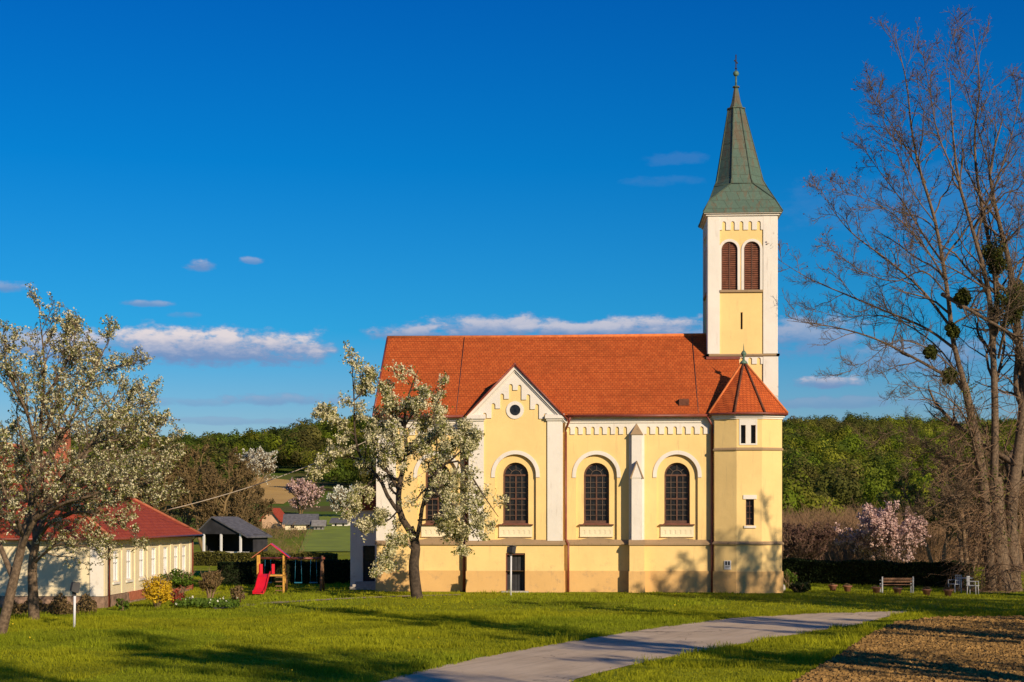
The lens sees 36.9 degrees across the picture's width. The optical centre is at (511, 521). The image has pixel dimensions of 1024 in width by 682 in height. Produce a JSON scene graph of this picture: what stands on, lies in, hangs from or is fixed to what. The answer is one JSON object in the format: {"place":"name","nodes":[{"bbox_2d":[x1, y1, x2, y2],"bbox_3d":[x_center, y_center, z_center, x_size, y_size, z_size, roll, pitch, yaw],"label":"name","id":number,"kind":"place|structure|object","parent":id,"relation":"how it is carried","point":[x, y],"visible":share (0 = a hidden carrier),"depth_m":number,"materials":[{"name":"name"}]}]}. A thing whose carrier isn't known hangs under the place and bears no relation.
{"place":"outdoors","nodes":[
{"label":"outdoors","id":0,"kind":"place"},
{"bbox_2d":[193,516,271,552],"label":"barn","id":1,"kind":"structure","parent":0,"point":[231,534],"depth_m":141.44,"materials":[{"name":"white paint"}]},
{"bbox_2d":[243,477,316,503],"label":"field","id":2,"kind":"structure","parent":0,"point":[275,491],"depth_m":414.79,"materials":[{"name":"beige soil"}]},
{"bbox_2d":[299,514,349,550],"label":"meadow","id":3,"kind":"structure","parent":0,"point":[329,537],"depth_m":213.95,"materials":[{"name":"green plant"}]},
{"bbox_2d":[329,518,349,525],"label":"hut","id":4,"kind":"object","parent":3,"relation":"on","point":[335,521],"visible":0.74,"depth_m":256.86,"materials":[{"name":"white paint"}]},
{"bbox_2d":[214,594,456,608],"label":"path","id":5,"kind":"structure","parent":0,"point":[330,599],"depth_m":71.66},
{"bbox_2d":[0,452,1023,681],"bbox_3d":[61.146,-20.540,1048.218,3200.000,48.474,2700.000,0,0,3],"label":"ground","id":6,"kind":"structure","parent":0,"point":[323,505],"depth_m":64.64,"materials":[{"name":"green plant"}]},
{"bbox_2d":[12,592,97,614],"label":"undergrowth","id":7,"kind":"object","parent":6,"relation":"on","point":[89,604],"visible":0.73,"depth_m":60.61,"materials":[{"name":"plant"}]},
{"bbox_2d":[70,580,81,626],"bbox_3d":[-15.066,2.913,53.010,0.340,1.736,0.440,0,0,-27],"label":"floodlight","id":8,"kind":"object","parent":6,"relation":"on","point":[74,587],"visible":0.89,"depth_m":52.95,"materials":[{"name":"metal"}]},
{"bbox_2d":[0,282,179,633],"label":"plum tree","id":9,"kind":"object","parent":6,"relation":"on","point":[72,327],"visible":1,"depth_m":49.49,"materials":[{"name":"white plant"}]},
{"bbox_2d":[0,344,189,619],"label":"plum tree","id":10,"kind":"object","parent":6,"relation":"on","point":[40,529],"visible":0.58,"depth_m":56.49,"materials":[{"name":"white plant"}]},
{"bbox_2d":[0,427,203,607],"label":"house","id":11,"kind":"structure","parent":6,"relation":"on","point":[169,547],"depth_m":66.97,"materials":[{"name":"paint"}]},
{"bbox_2d":[112,550,120,584],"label":"window","id":12,"kind":"structure","parent":11,"relation":"in","point":[115,561],"depth_m":67.25,"materials":[{"name":"white paint"}]},
{"bbox_2d":[126,549,133,582],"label":"window","id":13,"kind":"structure","parent":11,"relation":"in","point":[128,551],"depth_m":69.51,"materials":[{"name":"white paint"}]},
{"bbox_2d":[139,549,145,580],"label":"window","id":14,"kind":"structure","parent":11,"relation":"in","point":[141,550],"depth_m":71.84,"materials":[{"name":"white paint"}]},
{"bbox_2d":[151,548,157,578],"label":"window","id":15,"kind":"structure","parent":11,"relation":"in","point":[153,549],"depth_m":74.13,"materials":[{"name":"white paint"}]},
{"bbox_2d":[164,547,166,573],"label":"window","id":16,"kind":"structure","parent":11,"relation":"in","point":[165,548],"depth_m":76.54,"materials":[{"name":"white paint"}]},
{"bbox_2d":[174,546,176,572],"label":"window","id":17,"kind":"structure","parent":11,"relation":"in","point":[175,547],"depth_m":78.51,"materials":[{"name":"white paint"}]},
{"bbox_2d":[182,546,185,572],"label":"window","id":18,"kind":"structure","parent":11,"relation":"in","point":[183,547],"depth_m":80.33,"materials":[{"name":"white paint"}]},
{"bbox_2d":[115,597,129,610],"bbox_3d":[-15.963,3.405,63.085,0.676,0.667,0.594,0,0,26],"label":"shrub","id":19,"kind":"object","parent":6,"relation":"on","point":[123,604],"visible":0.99,"depth_m":63.01,"materials":[{"name":"green plant"}]},
{"bbox_2d":[114,444,185,514],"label":"bare tree","id":20,"kind":"object","parent":6,"relation":"on","point":[140,497],"visible":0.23,"depth_m":149.79,"materials":[{"name":"brown plant"}]},
{"bbox_2d":[140,573,173,607],"bbox_3d":[-15.034,2.923,64.861,1.455,1.634,1.476,0,0,3],"label":"forsythia","id":21,"kind":"object","parent":6,"relation":"on","point":[157,590],"visible":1,"depth_m":64.72,"materials":[{"name":"yellow plant"}]},
{"bbox_2d":[131,439,222,527],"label":"bare tree","id":22,"kind":"object","parent":6,"relation":"on","point":[196,456],"visible":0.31,"depth_m":164.94,"materials":[{"name":"plant"}]},
{"bbox_2d":[170,588,185,602],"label":"shrub","id":23,"kind":"object","parent":6,"relation":"on","point":[178,594],"visible":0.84,"depth_m":66.15,"materials":[{"name":"red plant"}]},
{"bbox_2d":[160,568,196,595],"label":"shrub","id":24,"kind":"object","parent":6,"relation":"on","point":[183,579],"visible":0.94,"depth_m":71.87,"materials":[{"name":"green plant"}]},
{"bbox_2d":[31,436,375,504],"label":"woodland","id":25,"kind":"object","parent":6,"relation":"on","point":[218,453],"visible":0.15,"depth_m":435.40,"materials":[{"name":"green plant"}]},
{"bbox_2d":[159,446,249,550],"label":"bare tree","id":26,"kind":"object","parent":6,"relation":"on","point":[207,509],"visible":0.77,"depth_m":157.47,"materials":[{"name":"brown plant"}]},
{"bbox_2d":[175,597,239,607],"bbox_3d":[-13.161,3.496,66.065,2.881,0.338,4.862,0,0,-11],"label":"ground cover","id":27,"kind":"object","parent":6,"relation":"on","point":[205,603],"visible":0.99,"depth_m":64.73,"materials":[{"name":"green plant"}]},
{"bbox_2d":[198,566,224,597],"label":"shrub","id":28,"kind":"object","parent":6,"relation":"on","point":[210,582],"visible":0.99,"depth_m":70.29,"materials":[{"name":"brown plant"}]},
{"bbox_2d":[50,414,375,466],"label":"woodland","id":29,"kind":"object","parent":6,"relation":"on","point":[316,431],"visible":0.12,"depth_m":606.83,"materials":[{"name":"green plant"}]},
{"bbox_2d":[194,463,257,521],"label":"bare tree","id":30,"kind":"object","parent":6,"relation":"on","point":[236,506],"visible":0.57,"depth_m":189.48,"materials":[{"name":"brown plant"}]},
{"bbox_2d":[229,585,244,601],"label":"shrub","id":31,"kind":"object","parent":6,"relation":"on","point":[235,592],"visible":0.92,"depth_m":67.47,"materials":[{"name":"brown plant"}]},
{"bbox_2d":[223,484,275,526],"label":"bare tree","id":32,"kind":"object","parent":6,"relation":"on","point":[255,521],"visible":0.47,"depth_m":214.36,"materials":[{"name":"brown plant"}]},
{"bbox_2d":[235,446,277,486],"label":"blossom tree","id":33,"kind":"object","parent":6,"relation":"on","point":[253,459],"visible":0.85,"depth_m":419.55,"materials":[{"name":"white plant"}]},
{"bbox_2d":[193,551,338,565],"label":"hedge","id":34,"kind":"object","parent":6,"relation":"on","point":[206,558],"visible":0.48,"depth_m":125.07,"materials":[{"name":"green plant"}]},
{"bbox_2d":[252,543,290,593],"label":"playground tower","id":35,"kind":"structure","parent":6,"relation":"on","point":[261,583],"depth_m":77.81,"materials":[{"name":"red plastic"}]},
{"bbox_2d":[259,508,284,528],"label":"cottage","id":36,"kind":"structure","parent":6,"relation":"on","point":[276,517],"depth_m":248.46,"materials":[{"name":"paint"}]},
{"bbox_2d":[216,558,349,584],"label":"hedge","id":37,"kind":"object","parent":6,"relation":"on","point":[335,571],"visible":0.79,"depth_m":89.19,"materials":[{"name":"green plant"}]},
{"bbox_2d":[257,521,314,538],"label":"scrub","id":38,"kind":"object","parent":6,"relation":"on","point":[276,530],"visible":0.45,"depth_m":222.93,"materials":[{"name":"plant"}]},
{"bbox_2d":[268,534,307,553],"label":"scrub","id":39,"kind":"object","parent":6,"relation":"on","point":[283,545],"visible":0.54,"depth_m":155.56,"materials":[{"name":"green plant"}]},
{"bbox_2d":[260,555,324,590],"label":"swing set","id":40,"kind":"object","parent":6,"relation":"on","point":[322,585],"visible":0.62,"depth_m":80.74,"materials":[{"name":"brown wood"}]},
{"bbox_2d":[282,514,318,529],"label":"farmhouse","id":41,"kind":"object","parent":6,"relation":"on","point":[289,520],"visible":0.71,"depth_m":243.54,"materials":[{"name":"grey tile"}]},
{"bbox_2d":[283,477,324,513],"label":"blossom tree","id":42,"kind":"object","parent":6,"relation":"on","point":[301,493],"visible":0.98,"depth_m":298.59,"materials":[{"name":"pink plant"}]},
{"bbox_2d":[311,520,326,529],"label":"shed","id":43,"kind":"structure","parent":6,"relation":"on","point":[318,524],"depth_m":242.13,"materials":[{"name":"grey tile"}]},
{"bbox_2d":[326,484,360,512],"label":"blossom tree","id":44,"kind":"object","parent":6,"relation":"on","point":[339,498],"visible":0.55,"depth_m":287.96,"materials":[{"name":"white plant"}]},
{"bbox_2d":[303,340,510,598],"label":"pear tree","id":45,"kind":"object","parent":6,"relation":"on","point":[448,521],"visible":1,"depth_m":72.72,"materials":[{"name":"white plant"}]},
{"bbox_2d":[12,595,848,680],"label":"dandelions","id":46,"kind":"object","parent":6,"relation":"on","point":[418,637],"visible":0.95,"depth_m":53.40,"materials":[{"name":"yellow plant"}]},
{"bbox_2d":[506,545,516,594],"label":"floodlight","id":47,"kind":"object","parent":6,"relation":"on","point":[511,549],"visible":0.89,"depth_m":75.67,"materials":[{"name":"metal"}]},
{"bbox_2d":[24,573,1023,614],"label":"grass","id":48,"kind":"structure","parent":6,"relation":"on","point":[690,601],"depth_m":70.13,"materials":[{"name":"green plant"}]},
{"bbox_2d":[349,55,787,592],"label":"church","id":49,"kind":"structure","parent":6,"relation":"on","point":[633,463],"depth_m":79.92,"materials":[{"name":"yellow paint"}]},
{"bbox_2d":[167,438,372,509],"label":"cable","id":50,"kind":"object","parent":49,"relation":"attached to","point":[253,485],"visible":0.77,"depth_m":79.06,"materials":[{"name":"grey metal"}]},
{"bbox_2d":[413,451,460,536],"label":"window","id":51,"kind":"structure","parent":49,"relation":"in","point":[433,506],"depth_m":80.73,"materials":[{"name":"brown wood"}]},
{"bbox_2d":[506,553,524,590],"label":"door","id":52,"kind":"structure","parent":49,"relation":"in","point":[518,559],"depth_m":79.75,"materials":[{"name":"black wood"}]},
{"bbox_2d":[491,450,539,536],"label":"window","id":53,"kind":"structure","parent":49,"relation":"in","point":[515,476],"depth_m":79.90,"materials":[{"name":"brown wood"}]},
{"bbox_2d":[572,451,620,536],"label":"window","id":54,"kind":"structure","parent":49,"relation":"in","point":[596,476],"depth_m":80.27,"materials":[{"name":"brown wood"}]},
{"bbox_2d":[653,450,701,536],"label":"window","id":55,"kind":"structure","parent":49,"relation":"in","point":[676,476],"depth_m":80.02,"materials":[{"name":"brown wood"}]},
{"bbox_2d":[783,569,797,587],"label":"shrub","id":56,"kind":"object","parent":6,"relation":"on","point":[789,577],"visible":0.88,"depth_m":83.70,"materials":[{"name":"green plant"}]},
{"bbox_2d":[789,582,810,592],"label":"shrub","id":57,"kind":"object","parent":6,"relation":"on","point":[798,587],"visible":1,"depth_m":78.72,"materials":[{"name":"green plant"}]},
{"bbox_2d":[782,519,837,559],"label":"purple shrub","id":58,"kind":"object","parent":6,"relation":"on","point":[809,540],"visible":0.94,"depth_m":99.13,"materials":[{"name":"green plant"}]},
{"bbox_2d":[828,583,837,590],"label":"planter","id":59,"kind":"object","parent":6,"relation":"on","point":[832,586],"visible":1,"depth_m":80.64,"materials":[{"name":"ceramic"}]},
{"bbox_2d":[842,583,851,591],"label":"planter","id":60,"kind":"object","parent":6,"relation":"on","point":[847,587],"visible":1,"depth_m":79.67,"materials":[{"name":"ceramic"}]},
{"bbox_2d":[871,585,880,593],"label":"planter","id":61,"kind":"object","parent":6,"relation":"on","point":[875,588],"visible":0.99,"depth_m":77.78,"materials":[{"name":"ceramic"}]},
{"bbox_2d":[782,557,973,587],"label":"hedge","id":62,"kind":"object","parent":6,"relation":"on","point":[858,572],"visible":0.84,"depth_m":87.63,"materials":[{"name":"green plant"}]},
{"bbox_2d":[832,500,930,562],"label":"blossom tree","id":63,"kind":"object","parent":6,"relation":"on","point":[880,529],"visible":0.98,"depth_m":99.20,"materials":[{"name":"pink plant"}]},
{"bbox_2d":[766,5,1023,592],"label":"bare tree","id":64,"kind":"object","parent":6,"relation":"on","point":[1001,564],"visible":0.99,"depth_m":80.48,"materials":[{"name":"brown plant"}]},
{"bbox_2d":[879,577,913,592],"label":"garden bench","id":65,"kind":"object","parent":6,"relation":"on","point":[911,585],"visible":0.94,"depth_m":78.37,"materials":[{"name":"paint"}]},
{"bbox_2d":[893,586,902,594],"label":"planter","id":66,"kind":"object","parent":6,"relation":"on","point":[897,589],"visible":0.98,"depth_m":76.88,"materials":[{"name":"ceramic"}]},
{"bbox_2d":[782,410,1023,517],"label":"woodland","id":67,"kind":"object","parent":6,"relation":"on","point":[823,459],"visible":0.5,"depth_m":456.46,"materials":[{"name":"green plant"}]},
{"bbox_2d":[782,496,1023,567],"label":"scrub","id":68,"kind":"object","parent":6,"relation":"on","point":[935,541],"visible":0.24,"depth_m":127.69,"materials":[{"name":"brown plant"}]},
{"bbox_2d":[791,615,1023,681],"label":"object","id":69,"kind":"object","parent":6,"relation":"on","point":[929,644],"visible":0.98,"depth_m":40.76,"materials":[{"name":"brown gravel"}]},
{"bbox_2d":[876,466,972,562],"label":"bare tree","id":70,"kind":"object","parent":6,"relation":"on","point":[889,496],"visible":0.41,"depth_m":117.94,"materials":[{"name":"brown plant"}]},
{"bbox_2d":[921,586,931,595],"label":"planter","id":71,"kind":"object","parent":6,"relation":"on","point":[926,590],"visible":1,"depth_m":75.56,"materials":[{"name":"ceramic"}]},
{"bbox_2d":[943,587,952,595],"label":"planter","id":72,"kind":"object","parent":6,"relation":"on","point":[947,591],"visible":1,"depth_m":75.12,"materials":[{"name":"ceramic"}]},
{"bbox_2d":[948,575,961,592],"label":"garden chair","id":73,"kind":"object","parent":6,"relation":"on","point":[960,579],"visible":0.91,"depth_m":78.80,"materials":[{"name":"paint"}]},
{"bbox_2d":[914,439,1023,570],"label":"bare tree","id":74,"kind":"object","parent":6,"relation":"on","point":[939,466],"visible":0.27,"depth_m":112.75,"materials":[{"name":"plant"}]},
{"bbox_2d":[966,576,978,594],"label":"garden chair","id":75,"kind":"object","parent":6,"relation":"on","point":[969,581],"visible":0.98,"depth_m":76.99,"materials":[{"name":"paint"}]},
{"bbox_2d":[949,426,1023,571],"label":"bare tree","id":76,"kind":"object","parent":6,"relation":"on","point":[1019,517],"visible":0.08,"depth_m":111.33,"materials":[{"name":"brown plant"}]},
{"bbox_2d":[0,0,1023,443],"label":"sky","id":77,"kind":"structure","parent":0,"point":[252,190],"materials":[{"name":"blue"}]},
{"bbox_2d":[380,611,905,681],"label":"path","id":78,"kind":"structure","parent":0,"point":[567,661],"depth_m":43.86,"materials":[{"name":"concrete"}]},
{"bbox_2d":[806,617,1023,681],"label":"ploughed field","id":79,"kind":"structure","parent":0,"point":[944,652],"depth_m":43.93,"materials":[{"name":"soil"}]}
]}

